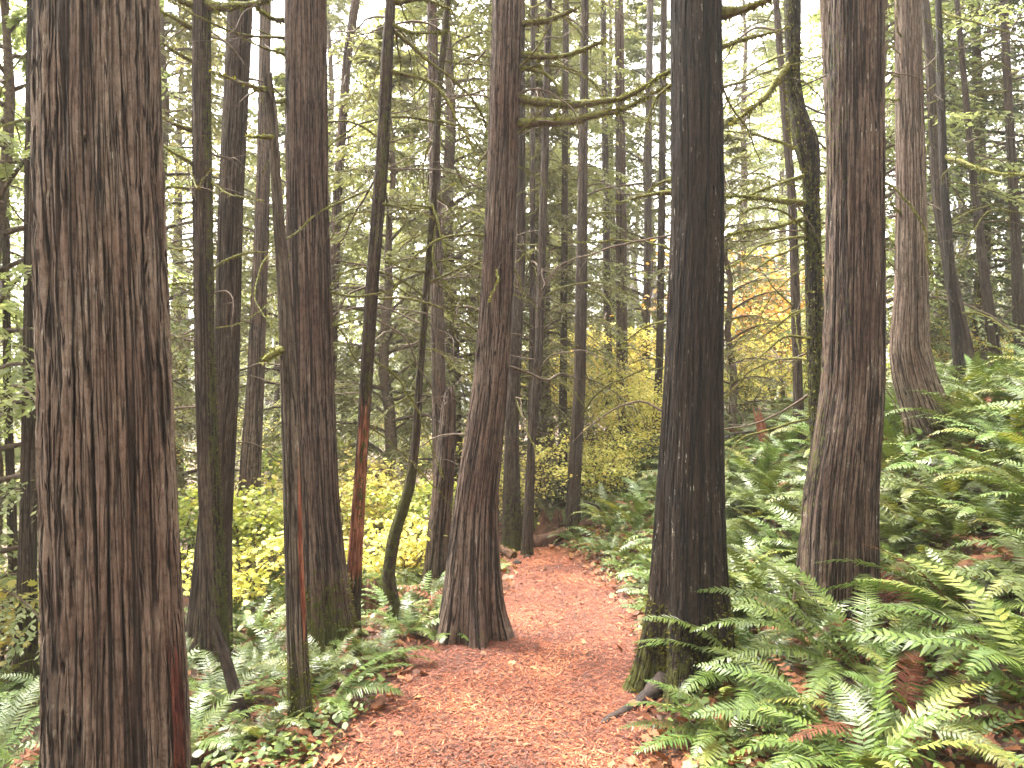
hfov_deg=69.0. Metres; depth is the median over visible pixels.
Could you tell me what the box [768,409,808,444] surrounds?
sword fern
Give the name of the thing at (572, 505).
fir tree
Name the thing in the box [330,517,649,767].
path
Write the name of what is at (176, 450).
maple shrub
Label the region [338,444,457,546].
maple shrub
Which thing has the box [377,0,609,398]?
conifer tree
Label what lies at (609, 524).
sword fern
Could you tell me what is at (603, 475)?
sword fern
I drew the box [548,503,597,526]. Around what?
sword fern
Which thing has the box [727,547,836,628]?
sword fern
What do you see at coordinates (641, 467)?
sword fern
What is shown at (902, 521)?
sword fern
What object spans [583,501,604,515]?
fallen branch
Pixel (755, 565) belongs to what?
sword fern
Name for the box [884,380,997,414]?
sword fern
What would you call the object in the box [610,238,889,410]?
maple shrub
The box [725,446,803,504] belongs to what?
sword fern
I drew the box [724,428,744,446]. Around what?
sword fern
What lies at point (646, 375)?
maple shrub
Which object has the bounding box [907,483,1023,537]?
sword fern
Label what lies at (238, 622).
sword fern
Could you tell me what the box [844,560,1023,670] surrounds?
sword fern
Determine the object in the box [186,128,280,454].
conifer tree
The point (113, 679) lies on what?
cedar tree
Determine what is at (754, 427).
sword fern
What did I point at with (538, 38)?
conifer tree
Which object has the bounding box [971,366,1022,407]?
sword fern
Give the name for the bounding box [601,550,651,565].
sword fern
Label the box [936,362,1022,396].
sword fern
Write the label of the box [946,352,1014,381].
sword fern
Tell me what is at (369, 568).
maple shrub
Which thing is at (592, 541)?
sword fern
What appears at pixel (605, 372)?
maple shrub
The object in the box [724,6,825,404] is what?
conifer tree
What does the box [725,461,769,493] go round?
sword fern
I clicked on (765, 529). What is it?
sword fern
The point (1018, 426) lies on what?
sword fern
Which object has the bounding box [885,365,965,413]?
sword fern
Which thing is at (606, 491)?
sword fern
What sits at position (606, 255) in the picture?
fir tree
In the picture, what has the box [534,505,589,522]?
sword fern
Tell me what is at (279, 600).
sword fern
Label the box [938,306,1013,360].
maple shrub
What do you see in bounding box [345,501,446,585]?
maple shrub
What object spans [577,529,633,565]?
sword fern
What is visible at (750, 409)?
sword fern
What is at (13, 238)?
conifer tree
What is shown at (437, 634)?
sword fern
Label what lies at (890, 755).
sword fern
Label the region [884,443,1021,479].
sword fern
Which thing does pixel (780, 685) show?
sword fern
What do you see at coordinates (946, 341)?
maple shrub
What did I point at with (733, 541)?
sword fern
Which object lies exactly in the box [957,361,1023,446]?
sword fern
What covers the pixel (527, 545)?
hemlock tree
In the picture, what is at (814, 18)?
conifer tree
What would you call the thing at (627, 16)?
conifer tree
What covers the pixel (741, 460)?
sword fern
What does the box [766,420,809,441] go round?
sword fern
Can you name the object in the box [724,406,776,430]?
sword fern
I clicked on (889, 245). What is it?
conifer tree
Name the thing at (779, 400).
sword fern
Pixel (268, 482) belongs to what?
maple shrub
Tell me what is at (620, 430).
sword fern
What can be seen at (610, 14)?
conifer tree
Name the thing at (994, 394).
sword fern
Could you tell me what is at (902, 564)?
sword fern
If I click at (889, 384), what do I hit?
sword fern
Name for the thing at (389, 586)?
alder tree
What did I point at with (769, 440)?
sword fern
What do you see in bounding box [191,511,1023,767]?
ground cover
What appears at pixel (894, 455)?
sword fern
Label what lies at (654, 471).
sword fern
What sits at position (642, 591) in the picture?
sword fern
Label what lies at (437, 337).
fir tree
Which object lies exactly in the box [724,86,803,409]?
conifer tree
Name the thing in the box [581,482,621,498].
sword fern
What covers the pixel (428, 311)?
conifer tree
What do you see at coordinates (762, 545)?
sword fern
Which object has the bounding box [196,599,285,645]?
sword fern
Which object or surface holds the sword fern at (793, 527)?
on the ground at (1012, 705)
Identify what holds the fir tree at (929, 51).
on the ground at (1012, 705)
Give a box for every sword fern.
[0,659,35,695]
[0,662,39,719]
[0,676,39,767]
[0,680,39,721]
[184,597,276,627]
[185,632,198,668]
[187,651,216,683]
[189,641,286,725]
[190,682,265,753]
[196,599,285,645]
[205,700,325,758]
[206,646,286,682]
[231,629,286,672]
[233,606,285,631]
[234,648,420,721]
[246,628,397,692]
[247,573,284,610]
[250,588,269,599]
[256,582,285,618]
[262,561,284,585]
[266,610,285,633]
[334,623,441,671]
[355,592,439,641]
[361,581,431,621]
[362,548,406,584]
[362,565,422,594]
[395,569,444,609]
[398,594,468,643]
[403,559,424,573]
[409,599,439,612]
[435,560,509,582]
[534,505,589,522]
[542,487,557,504]
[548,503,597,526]
[548,527,586,540]
[554,479,641,517]
[564,534,592,548]
[571,504,645,531]
[575,537,611,552]
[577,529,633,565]
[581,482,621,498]
[582,451,636,488]
[582,452,630,473]
[585,488,632,511]
[586,483,626,502]
[590,497,636,524]
[592,492,653,531]
[596,485,646,501]
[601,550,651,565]
[608,427,651,448]
[609,472,648,489]
[614,477,655,503]
[614,572,647,600]
[615,456,650,476]
[615,601,645,629]
[616,497,654,532]
[616,557,650,582]
[617,442,654,458]
[617,515,750,552]
[618,679,818,767]
[619,546,650,581]
[625,588,647,609]
[626,466,656,490]
[630,442,658,456]
[630,614,825,713]
[631,569,800,635]
[633,456,657,470]
[634,438,732,482]
[637,485,655,499]
[638,542,796,592]
[642,552,796,604]
[654,489,764,517]
[690,645,1005,767]
[692,544,1023,713]
[717,653,1018,767]
[724,387,777,423]
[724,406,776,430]
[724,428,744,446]
[725,423,808,462]
[725,431,808,481]
[725,438,739,455]
[725,441,762,461]
[725,441,779,489]
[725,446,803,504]
[725,448,758,474]
[725,455,758,480]
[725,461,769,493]
[725,461,807,515]
[725,468,801,539]
[725,485,776,508]
[725,510,776,542]
[726,411,772,435]
[726,432,783,447]
[726,507,793,544]
[726,527,797,565]
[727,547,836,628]
[729,530,796,575]
[729,560,794,585]
[731,574,945,680]
[732,411,791,434]
[733,621,803,663]
[735,431,802,464]
[737,516,798,562]
[737,569,790,603]
[745,407,781,418]
[745,411,787,422]
[745,481,800,514]
[749,504,927,565]
[755,651,1023,767]
[757,447,915,506]
[757,478,896,533]
[760,391,792,410]
[762,403,808,432]
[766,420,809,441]
[768,397,807,415]
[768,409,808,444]
[771,393,807,407]
[772,446,809,461]
[778,467,804,489]
[779,414,809,456]
[779,462,953,511]
[782,458,884,493]
[801,560,986,641]
[813,544,1023,644]
[830,557,1023,753]
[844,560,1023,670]
[880,446,1023,510]
[880,456,1011,546]
[880,471,948,505]
[880,493,971,542]
[880,497,983,555]
[880,515,974,589]
[880,544,959,604]
[880,547,1022,602]
[881,417,980,477]
[882,429,933,460]
[883,404,921,444]
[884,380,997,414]
[884,400,900,426]
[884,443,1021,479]
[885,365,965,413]
[885,373,986,416]
[886,359,993,399]
[886,369,893,392]
[887,384,1021,442]
[896,383,1023,447]
[902,535,1023,604]
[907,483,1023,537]
[910,457,1023,501]
[921,408,1023,463]
[925,436,994,476]
[926,453,1023,501]
[934,354,1023,394]
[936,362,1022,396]
[937,371,994,396]
[939,350,1023,403]
[941,381,1023,417]
[945,443,1023,498]
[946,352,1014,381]
[946,522,1023,598]
[953,524,1023,572]
[954,360,1023,395]
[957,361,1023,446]
[962,379,1015,418]
[970,374,1023,395]
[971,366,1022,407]
[976,352,1023,372]
[977,431,1023,459]
[979,343,1023,364]
[984,356,1023,400]
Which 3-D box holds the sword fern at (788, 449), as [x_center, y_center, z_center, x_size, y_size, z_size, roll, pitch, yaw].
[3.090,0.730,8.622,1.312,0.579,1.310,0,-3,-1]
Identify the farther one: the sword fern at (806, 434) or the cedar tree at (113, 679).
the sword fern at (806, 434)
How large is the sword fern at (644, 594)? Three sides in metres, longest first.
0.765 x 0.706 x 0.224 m
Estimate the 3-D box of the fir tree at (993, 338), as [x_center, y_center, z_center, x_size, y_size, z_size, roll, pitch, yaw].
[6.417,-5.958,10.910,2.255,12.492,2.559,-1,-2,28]
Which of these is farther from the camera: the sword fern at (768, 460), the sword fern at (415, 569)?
the sword fern at (768, 460)
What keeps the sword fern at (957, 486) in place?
on the ground at (1012, 705)
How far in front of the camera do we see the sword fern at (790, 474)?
7.38 m
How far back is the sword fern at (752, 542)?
6.20 m
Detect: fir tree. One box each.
[0,0,39,689]
[160,0,292,687]
[169,2,353,578]
[241,0,482,463]
[329,0,531,479]
[395,0,591,550]
[525,0,623,509]
[525,0,670,539]
[570,0,668,451]
[574,1,655,446]
[589,0,746,456]
[608,0,670,430]
[722,0,955,451]
[809,0,1023,368]
[885,0,1023,367]
[937,0,1023,364]
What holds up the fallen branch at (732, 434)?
on the sword fern
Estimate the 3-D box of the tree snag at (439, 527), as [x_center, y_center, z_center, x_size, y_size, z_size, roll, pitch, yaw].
[-0.658,0.992,6.478,0.277,1.995,0.296,-1,-2,43]
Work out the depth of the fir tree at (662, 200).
12.53 m
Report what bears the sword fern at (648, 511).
on the ground at (1012, 705)
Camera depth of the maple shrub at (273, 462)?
10.28 m
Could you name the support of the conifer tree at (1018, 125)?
on the ground at (1012, 705)
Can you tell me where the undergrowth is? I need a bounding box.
[0,359,1023,767]
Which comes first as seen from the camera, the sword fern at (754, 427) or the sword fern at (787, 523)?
the sword fern at (787, 523)
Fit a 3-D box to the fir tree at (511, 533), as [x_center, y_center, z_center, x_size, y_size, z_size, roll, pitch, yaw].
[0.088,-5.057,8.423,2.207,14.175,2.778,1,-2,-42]
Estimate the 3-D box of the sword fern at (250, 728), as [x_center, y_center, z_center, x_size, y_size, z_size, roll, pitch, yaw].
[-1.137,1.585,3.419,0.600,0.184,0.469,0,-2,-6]
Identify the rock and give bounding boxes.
[512,560,521,565]
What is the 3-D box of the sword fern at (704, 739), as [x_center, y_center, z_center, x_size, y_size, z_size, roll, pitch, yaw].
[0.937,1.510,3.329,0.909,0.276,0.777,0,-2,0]
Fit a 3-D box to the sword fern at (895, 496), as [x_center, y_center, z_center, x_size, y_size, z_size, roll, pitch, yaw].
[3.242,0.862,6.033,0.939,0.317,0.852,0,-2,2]
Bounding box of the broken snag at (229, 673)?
[207,606,250,724]
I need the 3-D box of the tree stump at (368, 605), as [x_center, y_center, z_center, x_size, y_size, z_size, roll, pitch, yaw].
[-1.185,1.831,6.256,0.545,0.440,0.538,0,-2,0]
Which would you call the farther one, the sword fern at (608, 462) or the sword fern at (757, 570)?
the sword fern at (608, 462)
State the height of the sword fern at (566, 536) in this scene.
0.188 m
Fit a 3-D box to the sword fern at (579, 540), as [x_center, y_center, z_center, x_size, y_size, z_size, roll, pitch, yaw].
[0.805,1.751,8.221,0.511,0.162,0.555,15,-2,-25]
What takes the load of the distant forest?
on the ground at (1012, 705)
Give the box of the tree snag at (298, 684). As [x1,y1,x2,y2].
[202,66,316,728]
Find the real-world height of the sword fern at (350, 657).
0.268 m
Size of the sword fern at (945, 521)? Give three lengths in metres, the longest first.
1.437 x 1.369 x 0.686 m
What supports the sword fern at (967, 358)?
on the ground at (1012, 705)
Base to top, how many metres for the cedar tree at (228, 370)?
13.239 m
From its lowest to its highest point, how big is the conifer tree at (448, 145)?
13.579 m
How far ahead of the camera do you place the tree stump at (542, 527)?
9.24 m
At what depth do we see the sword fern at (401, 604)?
5.83 m
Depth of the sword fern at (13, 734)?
3.81 m
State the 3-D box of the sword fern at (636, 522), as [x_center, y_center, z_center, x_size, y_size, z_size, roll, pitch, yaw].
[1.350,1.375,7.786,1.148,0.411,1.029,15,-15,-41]
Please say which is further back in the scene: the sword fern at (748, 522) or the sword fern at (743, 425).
the sword fern at (743, 425)
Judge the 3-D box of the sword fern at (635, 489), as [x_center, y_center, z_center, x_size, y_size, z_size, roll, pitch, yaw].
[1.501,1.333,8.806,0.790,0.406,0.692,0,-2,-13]
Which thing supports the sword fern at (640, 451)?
on the ground at (1012, 705)
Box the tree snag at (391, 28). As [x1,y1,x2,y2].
[229,0,514,635]
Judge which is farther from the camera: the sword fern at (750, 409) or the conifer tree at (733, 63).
the conifer tree at (733, 63)
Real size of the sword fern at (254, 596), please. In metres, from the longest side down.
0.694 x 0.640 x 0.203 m
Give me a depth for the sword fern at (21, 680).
4.56 m
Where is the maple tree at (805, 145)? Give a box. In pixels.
[722,0,996,465]
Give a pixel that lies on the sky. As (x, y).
(807, 6)
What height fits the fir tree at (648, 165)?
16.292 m
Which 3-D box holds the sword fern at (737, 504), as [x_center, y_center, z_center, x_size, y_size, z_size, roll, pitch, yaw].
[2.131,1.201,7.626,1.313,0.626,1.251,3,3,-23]
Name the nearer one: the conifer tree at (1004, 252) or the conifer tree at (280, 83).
the conifer tree at (280, 83)
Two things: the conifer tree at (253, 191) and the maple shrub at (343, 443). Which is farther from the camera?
the conifer tree at (253, 191)
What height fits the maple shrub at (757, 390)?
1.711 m
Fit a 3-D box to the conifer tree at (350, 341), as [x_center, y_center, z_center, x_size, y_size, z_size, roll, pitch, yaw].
[-5.481,-2.357,24.749,4.202,11.265,3.843,1,-2,-35]
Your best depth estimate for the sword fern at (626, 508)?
8.53 m
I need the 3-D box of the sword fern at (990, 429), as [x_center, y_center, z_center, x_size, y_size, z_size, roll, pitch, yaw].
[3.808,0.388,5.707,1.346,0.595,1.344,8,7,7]
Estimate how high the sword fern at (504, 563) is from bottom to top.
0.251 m
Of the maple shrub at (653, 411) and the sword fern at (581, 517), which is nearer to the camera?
the sword fern at (581, 517)
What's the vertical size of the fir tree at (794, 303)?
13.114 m
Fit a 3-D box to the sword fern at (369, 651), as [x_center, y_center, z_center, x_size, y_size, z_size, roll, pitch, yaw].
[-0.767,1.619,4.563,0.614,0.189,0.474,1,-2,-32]
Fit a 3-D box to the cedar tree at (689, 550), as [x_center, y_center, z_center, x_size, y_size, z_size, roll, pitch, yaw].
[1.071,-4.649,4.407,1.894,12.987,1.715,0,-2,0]
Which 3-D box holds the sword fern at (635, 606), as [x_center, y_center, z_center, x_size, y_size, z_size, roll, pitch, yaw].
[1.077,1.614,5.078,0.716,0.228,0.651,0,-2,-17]
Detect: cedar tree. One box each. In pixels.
[30,0,191,767]
[167,0,284,665]
[169,0,415,660]
[390,0,670,650]
[534,0,819,725]
[789,0,885,646]
[885,0,975,454]
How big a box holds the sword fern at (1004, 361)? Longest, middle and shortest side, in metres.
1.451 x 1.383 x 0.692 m
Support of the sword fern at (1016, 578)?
on the ground at (1012, 705)
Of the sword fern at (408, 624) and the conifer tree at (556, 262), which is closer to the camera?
the sword fern at (408, 624)
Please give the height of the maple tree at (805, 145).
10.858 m
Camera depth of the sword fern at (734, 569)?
5.17 m
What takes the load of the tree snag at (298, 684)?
on the ground at (1012, 705)
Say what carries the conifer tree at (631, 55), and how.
on the ground at (1012, 705)
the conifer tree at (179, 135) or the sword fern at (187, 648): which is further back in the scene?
the conifer tree at (179, 135)
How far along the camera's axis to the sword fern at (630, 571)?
6.16 m
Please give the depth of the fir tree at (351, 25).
11.04 m
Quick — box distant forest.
[13,145,1006,465]
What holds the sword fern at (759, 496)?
on the ground at (1012, 705)
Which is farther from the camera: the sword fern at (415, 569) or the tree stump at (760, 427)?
the tree stump at (760, 427)
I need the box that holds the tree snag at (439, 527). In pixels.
[422,384,455,598]
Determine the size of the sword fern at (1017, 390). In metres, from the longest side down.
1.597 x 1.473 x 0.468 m
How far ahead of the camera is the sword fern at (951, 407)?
6.51 m
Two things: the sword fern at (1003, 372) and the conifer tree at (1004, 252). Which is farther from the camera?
the conifer tree at (1004, 252)
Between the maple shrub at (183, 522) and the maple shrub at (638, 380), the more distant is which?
the maple shrub at (638, 380)
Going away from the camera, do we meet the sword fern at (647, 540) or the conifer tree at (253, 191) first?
the sword fern at (647, 540)
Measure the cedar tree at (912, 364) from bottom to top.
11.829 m
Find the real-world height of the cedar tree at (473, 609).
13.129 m
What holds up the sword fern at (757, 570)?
on the ground at (1012, 705)
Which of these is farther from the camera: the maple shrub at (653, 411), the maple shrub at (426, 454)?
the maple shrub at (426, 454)
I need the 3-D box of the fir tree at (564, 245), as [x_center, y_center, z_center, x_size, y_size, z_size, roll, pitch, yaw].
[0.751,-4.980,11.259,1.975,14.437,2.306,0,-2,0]
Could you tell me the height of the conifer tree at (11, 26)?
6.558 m
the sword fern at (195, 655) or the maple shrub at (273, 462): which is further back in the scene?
the maple shrub at (273, 462)
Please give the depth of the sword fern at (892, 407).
7.72 m
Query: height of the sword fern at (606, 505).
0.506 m
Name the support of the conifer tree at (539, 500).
on the ground at (1012, 705)
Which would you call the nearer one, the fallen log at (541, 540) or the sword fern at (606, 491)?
the fallen log at (541, 540)
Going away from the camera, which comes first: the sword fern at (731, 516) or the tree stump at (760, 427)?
the sword fern at (731, 516)
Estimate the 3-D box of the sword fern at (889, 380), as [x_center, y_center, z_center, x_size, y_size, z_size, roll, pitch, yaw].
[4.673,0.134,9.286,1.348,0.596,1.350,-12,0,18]
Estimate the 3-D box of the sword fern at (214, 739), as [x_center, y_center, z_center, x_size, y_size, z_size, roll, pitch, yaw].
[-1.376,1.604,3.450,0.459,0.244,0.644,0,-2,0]
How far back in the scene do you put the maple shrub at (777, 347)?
13.12 m
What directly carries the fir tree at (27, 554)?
on the ground at (1012, 705)
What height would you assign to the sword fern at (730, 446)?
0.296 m
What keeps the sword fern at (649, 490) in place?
on the ground at (1012, 705)
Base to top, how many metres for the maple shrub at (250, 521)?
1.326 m
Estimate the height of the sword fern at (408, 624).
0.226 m
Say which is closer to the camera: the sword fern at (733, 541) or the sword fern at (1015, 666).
the sword fern at (1015, 666)
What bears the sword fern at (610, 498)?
on the ground at (1012, 705)
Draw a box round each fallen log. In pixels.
[499,544,517,559]
[533,517,595,546]
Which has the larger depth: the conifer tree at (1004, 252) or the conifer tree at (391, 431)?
the conifer tree at (1004, 252)
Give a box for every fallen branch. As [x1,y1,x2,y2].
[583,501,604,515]
[724,431,752,438]
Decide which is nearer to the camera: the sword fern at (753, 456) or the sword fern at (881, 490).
the sword fern at (881, 490)
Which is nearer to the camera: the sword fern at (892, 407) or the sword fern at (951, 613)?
the sword fern at (951, 613)
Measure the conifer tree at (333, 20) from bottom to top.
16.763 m
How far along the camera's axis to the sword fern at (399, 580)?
6.49 m
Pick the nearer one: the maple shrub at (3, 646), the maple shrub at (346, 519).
the maple shrub at (3, 646)
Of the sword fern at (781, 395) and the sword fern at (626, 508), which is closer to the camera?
the sword fern at (626, 508)
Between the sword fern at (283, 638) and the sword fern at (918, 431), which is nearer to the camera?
the sword fern at (283, 638)
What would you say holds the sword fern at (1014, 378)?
on the ground at (1012, 705)
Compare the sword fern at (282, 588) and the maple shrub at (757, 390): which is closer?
the sword fern at (282, 588)
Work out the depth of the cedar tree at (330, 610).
4.91 m
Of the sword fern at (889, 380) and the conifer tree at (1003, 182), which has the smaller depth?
the sword fern at (889, 380)
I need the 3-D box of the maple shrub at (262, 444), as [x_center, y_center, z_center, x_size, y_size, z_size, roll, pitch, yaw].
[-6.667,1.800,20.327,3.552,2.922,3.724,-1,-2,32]
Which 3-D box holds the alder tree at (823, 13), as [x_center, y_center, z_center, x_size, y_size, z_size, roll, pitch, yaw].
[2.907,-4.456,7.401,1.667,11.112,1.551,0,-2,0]
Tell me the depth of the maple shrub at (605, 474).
10.26 m
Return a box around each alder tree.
[328,0,610,621]
[777,0,887,200]
[885,0,1023,379]
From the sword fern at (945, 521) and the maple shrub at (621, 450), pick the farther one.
the maple shrub at (621, 450)
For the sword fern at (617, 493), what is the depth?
10.26 m
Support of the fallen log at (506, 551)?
on the ground at (1012, 705)
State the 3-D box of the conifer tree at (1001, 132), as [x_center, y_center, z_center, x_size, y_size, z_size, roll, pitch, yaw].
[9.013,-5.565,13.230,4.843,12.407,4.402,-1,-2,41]
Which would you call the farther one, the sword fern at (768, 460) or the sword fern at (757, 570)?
the sword fern at (768, 460)
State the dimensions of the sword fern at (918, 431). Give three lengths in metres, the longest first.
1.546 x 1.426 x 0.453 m
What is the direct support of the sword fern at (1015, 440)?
on the ground at (1012, 705)
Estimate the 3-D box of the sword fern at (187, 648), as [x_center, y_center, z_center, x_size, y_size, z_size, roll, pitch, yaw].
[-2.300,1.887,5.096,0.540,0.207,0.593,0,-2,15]
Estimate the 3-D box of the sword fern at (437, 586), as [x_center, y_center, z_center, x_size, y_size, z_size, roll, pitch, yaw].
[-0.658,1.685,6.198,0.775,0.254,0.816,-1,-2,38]
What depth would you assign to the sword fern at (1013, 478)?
5.03 m
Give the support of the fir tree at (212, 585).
on the ground at (1012, 705)
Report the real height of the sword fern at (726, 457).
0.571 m
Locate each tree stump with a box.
[361,579,381,617]
[534,509,563,534]
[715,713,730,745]
[752,406,770,451]
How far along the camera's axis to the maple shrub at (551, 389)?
16.04 m
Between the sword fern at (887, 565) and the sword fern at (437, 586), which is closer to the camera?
the sword fern at (887, 565)
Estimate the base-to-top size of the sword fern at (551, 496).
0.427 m
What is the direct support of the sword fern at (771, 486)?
on the ground at (1012, 705)
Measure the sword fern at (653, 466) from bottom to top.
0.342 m
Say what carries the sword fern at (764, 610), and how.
on the ground at (1012, 705)
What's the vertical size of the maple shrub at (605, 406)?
2.393 m
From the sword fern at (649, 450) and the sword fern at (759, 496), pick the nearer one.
the sword fern at (759, 496)
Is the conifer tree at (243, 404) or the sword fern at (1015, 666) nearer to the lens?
the sword fern at (1015, 666)
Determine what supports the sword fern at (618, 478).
on the ground at (1012, 705)
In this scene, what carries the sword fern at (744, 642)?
on the ground at (1012, 705)
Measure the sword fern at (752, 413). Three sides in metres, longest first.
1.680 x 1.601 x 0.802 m
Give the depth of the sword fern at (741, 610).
4.84 m
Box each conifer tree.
[0,0,191,673]
[0,0,264,581]
[0,0,354,559]
[0,74,23,433]
[15,0,284,519]
[172,253,280,487]
[173,32,430,530]
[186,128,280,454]
[192,0,424,488]
[261,0,637,496]
[262,22,503,576]
[273,1,528,483]
[280,148,392,472]
[373,195,431,443]
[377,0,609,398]
[393,184,471,438]
[396,0,662,509]
[458,51,645,527]
[473,0,669,438]
[520,139,599,393]
[527,0,731,428]
[557,0,768,427]
[649,116,805,444]
[722,0,823,409]
[724,0,1023,409]
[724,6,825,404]
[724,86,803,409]
[777,127,893,386]
[787,0,1023,361]
[822,6,1023,373]
[886,0,1023,342]
[886,0,1023,369]
[954,239,972,292]
[956,44,1023,357]
[973,138,1023,350]
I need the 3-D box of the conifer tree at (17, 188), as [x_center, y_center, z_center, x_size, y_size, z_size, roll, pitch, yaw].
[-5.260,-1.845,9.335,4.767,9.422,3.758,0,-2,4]
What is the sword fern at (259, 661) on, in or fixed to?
on the ground at (1012, 705)
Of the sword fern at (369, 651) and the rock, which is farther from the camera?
the rock
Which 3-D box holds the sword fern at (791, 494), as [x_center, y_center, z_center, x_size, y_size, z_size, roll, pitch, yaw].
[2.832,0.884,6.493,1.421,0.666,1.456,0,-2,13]
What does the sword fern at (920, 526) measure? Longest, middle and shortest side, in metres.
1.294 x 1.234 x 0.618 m
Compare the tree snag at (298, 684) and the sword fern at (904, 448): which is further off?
the sword fern at (904, 448)
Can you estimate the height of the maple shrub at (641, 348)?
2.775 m
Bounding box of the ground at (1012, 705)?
[0,393,1023,767]
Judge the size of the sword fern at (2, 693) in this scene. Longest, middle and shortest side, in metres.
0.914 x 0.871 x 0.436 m
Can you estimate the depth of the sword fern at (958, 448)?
6.28 m
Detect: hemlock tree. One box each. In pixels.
[0,0,23,657]
[434,0,659,555]
[525,0,598,447]
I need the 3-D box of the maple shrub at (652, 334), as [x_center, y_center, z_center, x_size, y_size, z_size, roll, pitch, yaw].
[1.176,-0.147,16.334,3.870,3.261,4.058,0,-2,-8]
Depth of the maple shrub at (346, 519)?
8.31 m
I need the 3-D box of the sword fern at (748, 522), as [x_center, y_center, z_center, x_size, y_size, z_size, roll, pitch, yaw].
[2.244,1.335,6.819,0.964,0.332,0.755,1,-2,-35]
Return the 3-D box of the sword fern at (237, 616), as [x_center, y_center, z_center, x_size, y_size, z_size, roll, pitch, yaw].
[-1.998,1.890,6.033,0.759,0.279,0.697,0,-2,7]
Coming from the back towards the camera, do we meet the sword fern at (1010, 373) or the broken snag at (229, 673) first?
the sword fern at (1010, 373)
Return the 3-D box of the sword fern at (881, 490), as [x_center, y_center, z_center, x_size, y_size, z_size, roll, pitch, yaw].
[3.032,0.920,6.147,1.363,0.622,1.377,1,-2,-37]
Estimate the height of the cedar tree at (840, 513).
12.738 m
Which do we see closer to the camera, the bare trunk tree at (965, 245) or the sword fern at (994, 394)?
the sword fern at (994, 394)
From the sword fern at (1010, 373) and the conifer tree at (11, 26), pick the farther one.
the sword fern at (1010, 373)
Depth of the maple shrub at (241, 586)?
6.62 m
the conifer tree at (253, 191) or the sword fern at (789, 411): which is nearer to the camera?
the sword fern at (789, 411)
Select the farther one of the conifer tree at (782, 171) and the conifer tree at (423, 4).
the conifer tree at (782, 171)
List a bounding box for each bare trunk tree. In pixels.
[0,0,24,516]
[253,15,285,491]
[936,22,971,301]
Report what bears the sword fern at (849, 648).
on the ground at (1012, 705)
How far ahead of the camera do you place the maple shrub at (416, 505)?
8.05 m
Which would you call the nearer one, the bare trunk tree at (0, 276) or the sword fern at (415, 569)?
the sword fern at (415, 569)
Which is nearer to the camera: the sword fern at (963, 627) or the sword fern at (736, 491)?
the sword fern at (963, 627)
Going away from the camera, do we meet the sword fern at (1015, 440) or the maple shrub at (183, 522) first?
the sword fern at (1015, 440)
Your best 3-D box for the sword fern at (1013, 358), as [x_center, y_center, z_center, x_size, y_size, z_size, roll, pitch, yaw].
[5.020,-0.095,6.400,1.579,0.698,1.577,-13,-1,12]
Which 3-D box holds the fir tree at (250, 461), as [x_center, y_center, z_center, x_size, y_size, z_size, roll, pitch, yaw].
[-3.159,-4.837,9.086,2.183,14.640,2.236,1,-2,-25]
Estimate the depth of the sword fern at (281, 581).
7.70 m
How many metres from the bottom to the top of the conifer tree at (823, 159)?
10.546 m
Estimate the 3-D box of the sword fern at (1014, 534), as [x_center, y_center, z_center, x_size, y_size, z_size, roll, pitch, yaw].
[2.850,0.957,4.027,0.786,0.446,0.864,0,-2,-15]
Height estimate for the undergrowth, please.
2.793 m
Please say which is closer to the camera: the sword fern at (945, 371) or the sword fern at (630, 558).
the sword fern at (630, 558)
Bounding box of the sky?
[0,0,1023,412]
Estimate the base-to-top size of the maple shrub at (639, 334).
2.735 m
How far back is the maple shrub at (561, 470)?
9.45 m
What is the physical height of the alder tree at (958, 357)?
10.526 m
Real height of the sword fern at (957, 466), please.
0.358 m
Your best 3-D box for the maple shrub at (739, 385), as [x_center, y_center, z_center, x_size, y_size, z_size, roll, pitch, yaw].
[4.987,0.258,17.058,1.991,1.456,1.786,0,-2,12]
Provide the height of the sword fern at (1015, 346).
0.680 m
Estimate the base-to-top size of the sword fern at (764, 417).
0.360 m
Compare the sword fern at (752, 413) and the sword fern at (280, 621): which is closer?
the sword fern at (280, 621)
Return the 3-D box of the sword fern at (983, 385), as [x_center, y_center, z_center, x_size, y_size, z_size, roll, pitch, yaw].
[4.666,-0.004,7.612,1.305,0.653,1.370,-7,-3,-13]
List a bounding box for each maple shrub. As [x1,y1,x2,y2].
[0,565,39,677]
[14,430,194,468]
[178,479,283,596]
[178,489,247,591]
[179,459,352,573]
[180,527,284,619]
[235,409,338,489]
[238,446,355,507]
[245,457,422,547]
[263,520,423,581]
[278,437,356,474]
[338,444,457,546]
[344,476,456,560]
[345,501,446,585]
[396,439,431,492]
[456,421,598,526]
[461,335,603,469]
[522,322,654,427]
[522,344,658,466]
[536,414,659,502]
[544,430,657,505]
[550,328,653,440]
[558,322,665,427]
[569,363,663,445]
[584,377,662,471]
[585,355,663,450]
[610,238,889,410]
[612,309,765,392]
[723,341,805,417]
[723,368,764,410]
[723,368,786,413]
[724,287,892,396]
[886,293,1011,367]
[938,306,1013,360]
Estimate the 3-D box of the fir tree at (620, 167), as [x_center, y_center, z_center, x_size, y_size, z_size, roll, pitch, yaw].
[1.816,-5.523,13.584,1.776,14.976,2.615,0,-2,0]
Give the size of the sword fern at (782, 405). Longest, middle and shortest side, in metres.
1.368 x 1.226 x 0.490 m
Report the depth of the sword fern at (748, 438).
9.66 m
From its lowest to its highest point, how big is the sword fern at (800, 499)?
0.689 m
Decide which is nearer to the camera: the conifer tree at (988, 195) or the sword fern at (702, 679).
the sword fern at (702, 679)

